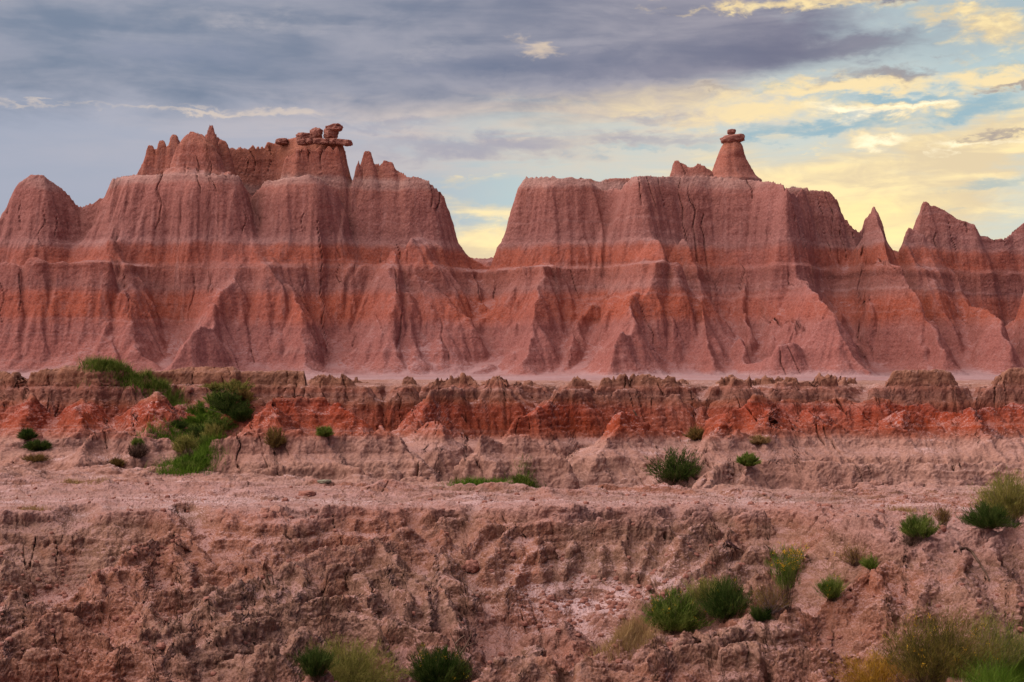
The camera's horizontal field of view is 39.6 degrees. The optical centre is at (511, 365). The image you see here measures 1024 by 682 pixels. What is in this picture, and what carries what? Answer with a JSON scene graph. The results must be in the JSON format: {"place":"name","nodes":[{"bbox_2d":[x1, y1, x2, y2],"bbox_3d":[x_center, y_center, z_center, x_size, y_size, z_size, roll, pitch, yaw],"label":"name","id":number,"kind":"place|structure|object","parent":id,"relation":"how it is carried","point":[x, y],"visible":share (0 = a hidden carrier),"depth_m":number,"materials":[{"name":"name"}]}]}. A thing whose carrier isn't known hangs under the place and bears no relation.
{"place":"outdoors","nodes":[
{"label":"outdoors","id":0,"kind":"place"},
{"bbox_2d":[0,367,1007,380],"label":"flat sandy ground","id":1,"kind":"structure","parent":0,"point":[569,374],"depth_m":132.45,"materials":[{"name":"sand"}]},
{"bbox_2d":[0,125,488,369],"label":"butte","id":2,"kind":"object","parent":1,"relation":"on","point":[194,249],"visible":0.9,"depth_m":145.97,"materials":[{"name":"red stone"}]},
{"bbox_2d":[275,138,287,144],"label":"boulder","id":3,"kind":"object","parent":2,"relation":"on","point":[281,141],"visible":1,"depth_m":160.34,"materials":[{"name":"brown stone"}]},
{"bbox_2d":[296,138,307,145],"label":"boulder","id":4,"kind":"object","parent":2,"relation":"on","point":[301,142],"visible":1,"depth_m":154.12,"materials":[{"name":"brown stone"}]},
{"bbox_2d":[296,132,310,138],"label":"boulder","id":5,"kind":"object","parent":2,"relation":"on","point":[301,135],"visible":0.58,"depth_m":156.39,"materials":[{"name":"brown stone"}]},
{"bbox_2d":[305,138,312,144],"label":"boulder","id":6,"kind":"object","parent":2,"relation":"on","point":[309,141],"visible":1,"depth_m":154.10,"materials":[{"name":"brown stone"}]},
{"bbox_2d":[310,127,322,137],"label":"boulder","id":7,"kind":"object","parent":2,"relation":"on","point":[315,132],"visible":0.87,"depth_m":155.48,"materials":[{"name":"brown stone"}]},
{"bbox_2d":[313,138,320,144],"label":"boulder","id":8,"kind":"object","parent":2,"relation":"on","point":[316,141],"visible":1,"depth_m":154.02,"materials":[{"name":"brown stone"}]},
{"bbox_2d":[320,138,328,144],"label":"boulder","id":9,"kind":"object","parent":2,"relation":"on","point":[323,141],"visible":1,"depth_m":153.95,"materials":[{"name":"brown stone"}]},
{"bbox_2d":[323,128,338,138],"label":"boulder","id":10,"kind":"object","parent":2,"relation":"on","point":[329,133],"visible":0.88,"depth_m":155.04,"materials":[{"name":"brown stone"}]},
{"bbox_2d":[325,123,343,131],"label":"boulder","id":11,"kind":"object","parent":10,"relation":"on","point":[336,127],"visible":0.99,"depth_m":154.72,"materials":[{"name":"brown stone"}]},
{"bbox_2d":[329,138,335,144],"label":"boulder","id":12,"kind":"object","parent":2,"relation":"on","point":[332,141],"visible":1,"depth_m":153.91,"materials":[{"name":"brown stone"}]},
{"bbox_2d":[336,139,344,145],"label":"boulder","id":13,"kind":"object","parent":2,"relation":"on","point":[339,141],"visible":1,"depth_m":153.89,"materials":[{"name":"brown stone"}]},
{"bbox_2d":[341,139,352,146],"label":"boulder","id":14,"kind":"object","parent":2,"relation":"on","point":[346,142],"visible":1,"depth_m":153.92,"materials":[{"name":"brown stone"}]},
{"bbox_2d":[445,160,913,369],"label":"butte","id":15,"kind":"object","parent":1,"relation":"on","point":[684,266],"visible":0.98,"depth_m":145.94,"materials":[{"name":"red stone"}]},
{"bbox_2d":[712,129,761,181],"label":"balanced rock","id":16,"kind":"object","parent":15,"relation":"on","point":[731,161],"visible":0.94,"depth_m":155.33,"materials":[{"name":"red stone"}]},
{"bbox_2d":[902,201,1023,368],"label":"butte","id":17,"kind":"object","parent":1,"relation":"on","point":[965,281],"visible":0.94,"depth_m":151.53,"materials":[{"name":"red stone"}]},
{"bbox_2d":[0,473,1023,681],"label":"gully","id":18,"kind":"object","parent":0,"point":[316,593],"visible":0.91,"depth_m":28.92,"materials":[{"name":"pink soil"}]},
{"bbox_2d":[7,504,54,510],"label":"grass tuft","id":19,"kind":"object","parent":18,"relation":"on","point":[32,508],"visible":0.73,"depth_m":34.35,"materials":[{"name":"beige plant"}]},
{"bbox_2d":[53,478,84,483],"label":"grass tuft","id":20,"kind":"object","parent":18,"relation":"on","point":[69,481],"visible":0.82,"depth_m":42.91,"materials":[{"name":"beige plant"}]},
{"bbox_2d":[77,476,113,487],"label":"grass tuft","id":21,"kind":"object","parent":18,"relation":"on","point":[91,480],"visible":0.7,"depth_m":40.96,"materials":[{"name":"beige plant"}]},
{"bbox_2d":[265,574,273,585],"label":"dead twig","id":22,"kind":"object","parent":18,"relation":"on","point":[267,578],"visible":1,"depth_m":27.32,"materials":[{"name":"brown wood"}]},
{"bbox_2d":[298,490,315,496],"bbox_3d":[-5.690,3.564,39.489,0.409,0.181,0.490,0,0,-42],"label":"boulder","id":23,"kind":"object","parent":18,"relation":"on","point":[307,493],"visible":0.94,"depth_m":39.33,"materials":[{"name":"stone"}]},
{"bbox_2d":[292,642,339,680],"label":"shrub","id":24,"kind":"object","parent":18,"relation":"on","point":[316,663],"visible":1,"depth_m":21.49,"materials":[{"name":"green plant"}]},
{"bbox_2d":[317,480,331,483],"bbox_3d":[-5.779,3.572,43.756,0.378,0.112,0.444,0,0,29],"label":"boulder","id":25,"kind":"object","parent":18,"relation":"on","point":[323,481],"visible":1,"depth_m":43.59,"materials":[{"name":"beige stone"}]},
{"bbox_2d":[288,631,412,681],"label":"shrub","id":26,"kind":"object","parent":18,"relation":"on","point":[345,671],"visible":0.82,"depth_m":22.60,"materials":[{"name":"green plant"}]},
{"bbox_2d":[399,641,474,681],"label":"shrub","id":27,"kind":"object","parent":18,"relation":"on","point":[436,666],"visible":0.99,"depth_m":23.43,"materials":[{"name":"green plant"}]},
{"bbox_2d":[450,630,475,662],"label":"dead branch","id":28,"kind":"object","parent":18,"relation":"on","point":[465,646],"visible":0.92,"depth_m":24.02,"materials":[{"name":"wood"}]},
{"bbox_2d":[453,657,482,681],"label":"shrub","id":29,"kind":"object","parent":18,"relation":"on","point":[472,677],"visible":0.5,"depth_m":23.78,"materials":[{"name":"plant"}]},
{"bbox_2d":[464,559,479,573],"bbox_3d":[-0.848,4.310,30.440,0.335,0.336,0.376,0,0,-7],"label":"boulder","id":30,"kind":"object","parent":18,"relation":"on","point":[472,566],"visible":1,"depth_m":30.30,"materials":[{"name":"stone"}]},
{"bbox_2d":[0,481,1023,680],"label":"rubble","id":31,"kind":"object","parent":18,"relation":"on","point":[584,600],"visible":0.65,"depth_m":29.65,"materials":[{"name":"stone"}]},
{"bbox_2d":[580,609,672,662],"bbox_3d":[1.924,4.779,24.482,1.600,1.084,1.952,0,0,35],"label":"grass clump","id":32,"kind":"object","parent":18,"relation":"on","point":[630,629],"visible":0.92,"depth_m":24.38,"materials":[{"name":"beige plant"}]},
{"bbox_2d":[639,585,715,634],"bbox_3d":[3.279,4.784,28.003,1.584,1.048,1.747,0,0,-45],"label":"shrub","id":33,"kind":"object","parent":18,"relation":"on","point":[681,616],"visible":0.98,"depth_m":27.91,"materials":[{"name":"green plant"}]},
{"bbox_2d":[679,573,736,606],"bbox_3d":[3.904,4.456,28.163,1.084,0.709,1.008,0,0,-18],"label":"shrub","id":34,"kind":"object","parent":18,"relation":"on","point":[703,584],"visible":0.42,"depth_m":28.10,"materials":[{"name":"green plant"}]},
{"bbox_2d":[694,574,758,622],"bbox_3d":[4.151,4.460,27.318,1.304,0.978,1.357,0,0,0],"label":"shrub","id":35,"kind":"object","parent":18,"relation":"on","point":[725,602],"visible":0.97,"depth_m":27.20,"materials":[{"name":"green plant"}]},
{"bbox_2d":[748,602,774,621],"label":"shrub","id":36,"kind":"object","parent":18,"relation":"on","point":[758,614],"visible":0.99,"depth_m":24.64,"materials":[{"name":"green plant"}]},
{"bbox_2d":[748,582,797,612],"bbox_3d":[4.519,4.012,24.750,0.862,0.608,0.858,0,0,40],"label":"shrub","id":37,"kind":"object","parent":18,"relation":"on","point":[763,597],"visible":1,"depth_m":24.73,"materials":[{"name":"green plant"}]},
{"bbox_2d":[764,542,808,609],"bbox_3d":[4.825,3.663,24.988,0.831,1.267,1.002,0,0,0],"label":"shrub","id":38,"kind":"object","parent":18,"relation":"on","point":[788,579],"visible":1,"depth_m":24.94,"materials":[{"name":"green plant"}]},
{"bbox_2d":[809,573,848,601],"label":"shrub","id":39,"kind":"object","parent":18,"relation":"on","point":[832,591],"visible":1,"depth_m":25.20,"materials":[{"name":"green plant"}]},
{"bbox_2d":[833,542,867,565],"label":"shrub","id":40,"kind":"object","parent":18,"relation":"on","point":[851,556],"visible":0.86,"depth_m":28.47,"materials":[{"name":"brown plant"}]},
{"bbox_2d":[826,643,911,681],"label":"shrub","id":41,"kind":"object","parent":18,"relation":"on","point":[877,671],"visible":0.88,"depth_m":21.80,"materials":[{"name":"plant"}]},
{"bbox_2d":[859,553,880,569],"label":"shrub","id":42,"kind":"object","parent":18,"relation":"on","point":[869,563],"visible":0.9,"depth_m":27.80,"materials":[{"name":"green plant"}]},
{"bbox_2d":[880,503,927,512],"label":"grass tuft","id":43,"kind":"object","parent":18,"relation":"on","point":[905,509],"visible":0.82,"depth_m":34.55,"materials":[{"name":"beige plant"}]},
{"bbox_2d":[897,533,932,546],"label":"shrub","id":44,"kind":"object","parent":18,"relation":"on","point":[910,542],"visible":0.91,"depth_m":27.25,"materials":[{"name":"brown plant"}]},
{"bbox_2d":[897,509,942,541],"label":"shrub","id":45,"kind":"object","parent":18,"relation":"on","point":[917,527],"visible":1,"depth_m":27.22,"materials":[{"name":"green plant"}]},
{"bbox_2d":[938,525,946,531],"bbox_3d":[8.528,3.240,28.197,0.180,0.154,0.197,0,0,43],"label":"stone","id":46,"kind":"object","parent":18,"relation":"on","point":[944,528],"visible":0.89,"depth_m":28.13,"materials":[{"name":"stone"}]},
{"bbox_2d":[928,503,957,526],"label":"shrub","id":47,"kind":"object","parent":18,"relation":"on","point":[944,519],"visible":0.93,"depth_m":28.59,"materials":[{"name":"brown plant"}]},
{"bbox_2d":[870,600,1016,681],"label":"shrub","id":48,"kind":"object","parent":18,"relation":"on","point":[928,659],"visible":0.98,"depth_m":21.11,"materials":[{"name":"green plant"}]},
{"bbox_2d":[953,547,989,580],"bbox_3d":[8.473,3.658,26.378,0.468,0.391,1.856,0,0,7],"label":"exposed root","id":49,"kind":"object","parent":18,"relation":"on","point":[973,554],"visible":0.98,"depth_m":26.73,"materials":[{"name":"brown wood"}]},
{"bbox_2d":[936,603,1023,673],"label":"shrub","id":50,"kind":"object","parent":18,"relation":"on","point":[991,638],"visible":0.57,"depth_m":22.00,"materials":[{"name":"green plant"}]},
{"bbox_2d":[945,609,1023,681],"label":"grass clump","id":51,"kind":"object","parent":18,"relation":"on","point":[1021,669],"visible":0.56,"depth_m":21.66,"materials":[{"name":"green plant"}]},
{"bbox_2d":[946,662,1023,681],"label":"grass clump","id":52,"kind":"object","parent":18,"relation":"on","point":[991,678],"visible":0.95,"depth_m":20.18,"materials":[{"name":"green plant"}]},
{"bbox_2d":[954,500,1023,529],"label":"shrub","id":53,"kind":"object","parent":18,"relation":"on","point":[989,519],"visible":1,"depth_m":27.88,"materials":[{"name":"green plant"}]},
{"bbox_2d":[967,466,1023,525],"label":"shrub","id":54,"kind":"object","parent":18,"relation":"on","point":[1010,497],"visible":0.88,"depth_m":30.23,"materials":[{"name":"green plant"}]},
{"bbox_2d":[0,364,1023,493],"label":"badlands","id":55,"kind":"structure","parent":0,"point":[913,431],"depth_m":57.55,"materials":[{"name":"red stone"}]},
{"bbox_2d":[15,426,39,439],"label":"bush","id":56,"kind":"object","parent":55,"relation":"on","point":[27,434],"visible":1,"depth_m":55.63,"materials":[{"name":"green plant"}]},
{"bbox_2d":[21,438,52,451],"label":"bush","id":57,"kind":"object","parent":55,"relation":"on","point":[37,444],"visible":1,"depth_m":54.69,"materials":[{"name":"green plant"}]},
{"bbox_2d":[20,452,54,461],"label":"bush","id":58,"kind":"object","parent":55,"relation":"on","point":[39,457],"visible":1,"depth_m":51.21,"materials":[{"name":"brown plant"}]},
{"bbox_2d":[108,456,126,466],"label":"bush","id":59,"kind":"object","parent":55,"relation":"on","point":[115,461],"visible":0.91,"depth_m":51.06,"materials":[{"name":"brown plant"}]},
{"bbox_2d":[75,353,190,406],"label":"grass patch","id":60,"kind":"object","parent":55,"relation":"on","point":[103,363],"visible":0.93,"depth_m":68.31,"materials":[{"name":"green plant"}]},
{"bbox_2d":[126,440,149,458],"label":"bush","id":61,"kind":"object","parent":55,"relation":"on","point":[140,453],"visible":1,"depth_m":51.45,"materials":[{"name":"plant"}]},
{"bbox_2d":[131,436,144,446],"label":"bush","id":62,"kind":"object","parent":55,"relation":"on","point":[136,440],"visible":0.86,"depth_m":51.99,"materials":[{"name":"green plant"}]},
{"bbox_2d":[170,419,187,428],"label":"bush","id":63,"kind":"object","parent":55,"relation":"on","point":[180,424],"visible":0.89,"depth_m":58.10,"materials":[{"name":"green plant"}]},
{"bbox_2d":[173,447,193,457],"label":"bush","id":64,"kind":"object","parent":55,"relation":"on","point":[187,451],"visible":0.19,"depth_m":51.46,"materials":[{"name":"green plant"}]},
{"bbox_2d":[173,459,198,470],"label":"bush","id":65,"kind":"object","parent":55,"relation":"on","point":[182,464],"visible":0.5,"depth_m":47.78,"materials":[{"name":"green plant"}]},
{"bbox_2d":[170,431,202,454],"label":"bush","id":66,"kind":"object","parent":55,"relation":"on","point":[182,444],"visible":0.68,"depth_m":52.24,"materials":[{"name":"green plant"}]},
{"bbox_2d":[144,429,232,475],"bbox_3d":[-11.140,3.374,49.096,2.763,2.289,6.870,0,0,0],"label":"grass patch","id":67,"kind":"object","parent":55,"relation":"on","point":[206,449],"visible":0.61,"depth_m":48.18,"materials":[{"name":"green plant"}]},
{"bbox_2d":[136,412,241,442],"bbox_3d":[-12.953,2.438,55.538,3.962,1.846,5.652,0,0,-23],"label":"grass patch","id":68,"kind":"object","parent":55,"relation":"on","point":[165,435],"visible":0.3,"depth_m":56.74,"materials":[{"name":"green plant"}]},
{"bbox_2d":[185,386,192,392],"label":"stone","id":69,"kind":"object","parent":55,"relation":"on","point":[189,389],"visible":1,"depth_m":68.99,"materials":[{"name":"stone"}]},
{"bbox_2d":[180,421,204,431],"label":"bush","id":70,"kind":"object","parent":55,"relation":"on","point":[189,425],"visible":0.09,"depth_m":58.04,"materials":[{"name":"green plant"}]},
{"bbox_2d":[176,450,211,470],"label":"bush","id":71,"kind":"object","parent":55,"relation":"on","point":[195,459],"visible":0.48,"depth_m":48.51,"materials":[{"name":"green plant"}]},
{"bbox_2d":[180,420,208,438],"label":"bush","id":72,"kind":"object","parent":55,"relation":"on","point":[195,430],"visible":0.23,"depth_m":54.45,"materials":[{"name":"green plant"}]},
{"bbox_2d":[179,412,211,424],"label":"bush","id":73,"kind":"object","parent":55,"relation":"on","point":[199,418],"visible":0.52,"depth_m":58.97,"materials":[{"name":"green plant"}]},
{"bbox_2d":[193,434,211,449],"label":"bush","id":74,"kind":"object","parent":55,"relation":"on","point":[203,438],"visible":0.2,"depth_m":53.07,"materials":[{"name":"green plant"}]},
{"bbox_2d":[184,397,222,418],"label":"bush","id":75,"kind":"object","parent":55,"relation":"on","point":[194,410],"visible":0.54,"depth_m":60.91,"materials":[{"name":"green plant"}]},
{"bbox_2d":[198,421,225,438],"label":"bush","id":76,"kind":"object","parent":55,"relation":"on","point":[212,428],"visible":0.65,"depth_m":53.70,"materials":[{"name":"green plant"}]},
{"bbox_2d":[200,381,231,390],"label":"bush","id":77,"kind":"object","parent":55,"relation":"on","point":[214,385],"visible":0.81,"depth_m":69.90,"materials":[{"name":"green plant"}]},
{"bbox_2d":[201,391,230,403],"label":"bush","id":78,"kind":"object","parent":55,"relation":"on","point":[205,398],"visible":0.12,"depth_m":67.07,"materials":[{"name":"green plant"}]},
{"bbox_2d":[200,413,237,430],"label":"bush","id":79,"kind":"object","parent":55,"relation":"on","point":[220,421],"visible":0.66,"depth_m":54.24,"materials":[{"name":"green plant"}]},
{"bbox_2d":[197,385,252,414],"bbox_3d":[-11.044,1.322,54.894,1.818,1.188,1.737,0,0,-31],"label":"bush","id":80,"kind":"object","parent":55,"relation":"on","point":[223,402],"visible":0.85,"depth_m":54.68,"materials":[{"name":"green plant"}]},
{"bbox_2d":[218,378,254,391],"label":"bush","id":81,"kind":"object","parent":55,"relation":"on","point":[236,384],"visible":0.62,"depth_m":69.94,"materials":[{"name":"green plant"}]},
{"bbox_2d":[224,401,254,421],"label":"bush","id":82,"kind":"object","parent":55,"relation":"on","point":[241,414],"visible":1,"depth_m":54.41,"materials":[{"name":"green plant"}]},
{"bbox_2d":[233,388,258,402],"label":"bush","id":83,"kind":"object","parent":55,"relation":"on","point":[245,394],"visible":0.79,"depth_m":55.32,"materials":[{"name":"green plant"}]},
{"bbox_2d":[262,426,287,447],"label":"bush","id":84,"kind":"object","parent":55,"relation":"on","point":[277,441],"visible":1,"depth_m":50.98,"materials":[{"name":"brown plant"}]},
{"bbox_2d":[315,425,333,436],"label":"bush","id":85,"kind":"object","parent":55,"relation":"on","point":[325,431],"visible":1,"depth_m":51.18,"materials":[{"name":"green plant"}]},
{"bbox_2d":[437,452,546,487],"bbox_3d":[-0.280,4.065,48.134,2.913,2.109,8.193,0,0,13],"label":"grass patch","id":86,"kind":"object","parent":55,"relation":"on","point":[476,482],"visible":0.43,"depth_m":45.16,"materials":[{"name":"green plant"}]},
{"bbox_2d":[511,473,533,486],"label":"bush","id":87,"kind":"object","parent":55,"relation":"on","point":[521,479],"visible":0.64,"depth_m":50.92,"materials":[{"name":"green plant"}]},
{"bbox_2d":[650,475,691,486],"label":"bush","id":88,"kind":"object","parent":55,"relation":"on","point":[671,483],"visible":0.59,"depth_m":50.63,"materials":[{"name":"green plant"}]},
{"bbox_2d":[640,441,705,482],"bbox_3d":[5.810,3.459,50.972,2.350,1.723,2.641,0,0,0],"label":"bush","id":89,"kind":"object","parent":55,"relation":"on","point":[678,467],"visible":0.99,"depth_m":50.70,"materials":[{"name":"green plant"}]},
{"bbox_2d":[682,425,703,439],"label":"bush","id":90,"kind":"object","parent":55,"relation":"on","point":[695,433],"visible":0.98,"depth_m":58.51,"materials":[{"name":"brown plant"}]},
{"bbox_2d":[734,451,761,466],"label":"bush","id":91,"kind":"object","parent":55,"relation":"on","point":[747,459],"visible":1,"depth_m":49.94,"materials":[{"name":"green plant"}]},
{"bbox_2d":[748,432,771,444],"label":"bush","id":92,"kind":"object","parent":55,"relation":"on","point":[759,439],"visible":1,"depth_m":53.42,"materials":[{"name":"brown plant"}]},
{"bbox_2d":[0,0,1023,258],"label":"sky","id":93,"kind":"structure","parent":0,"point":[892,107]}
]}

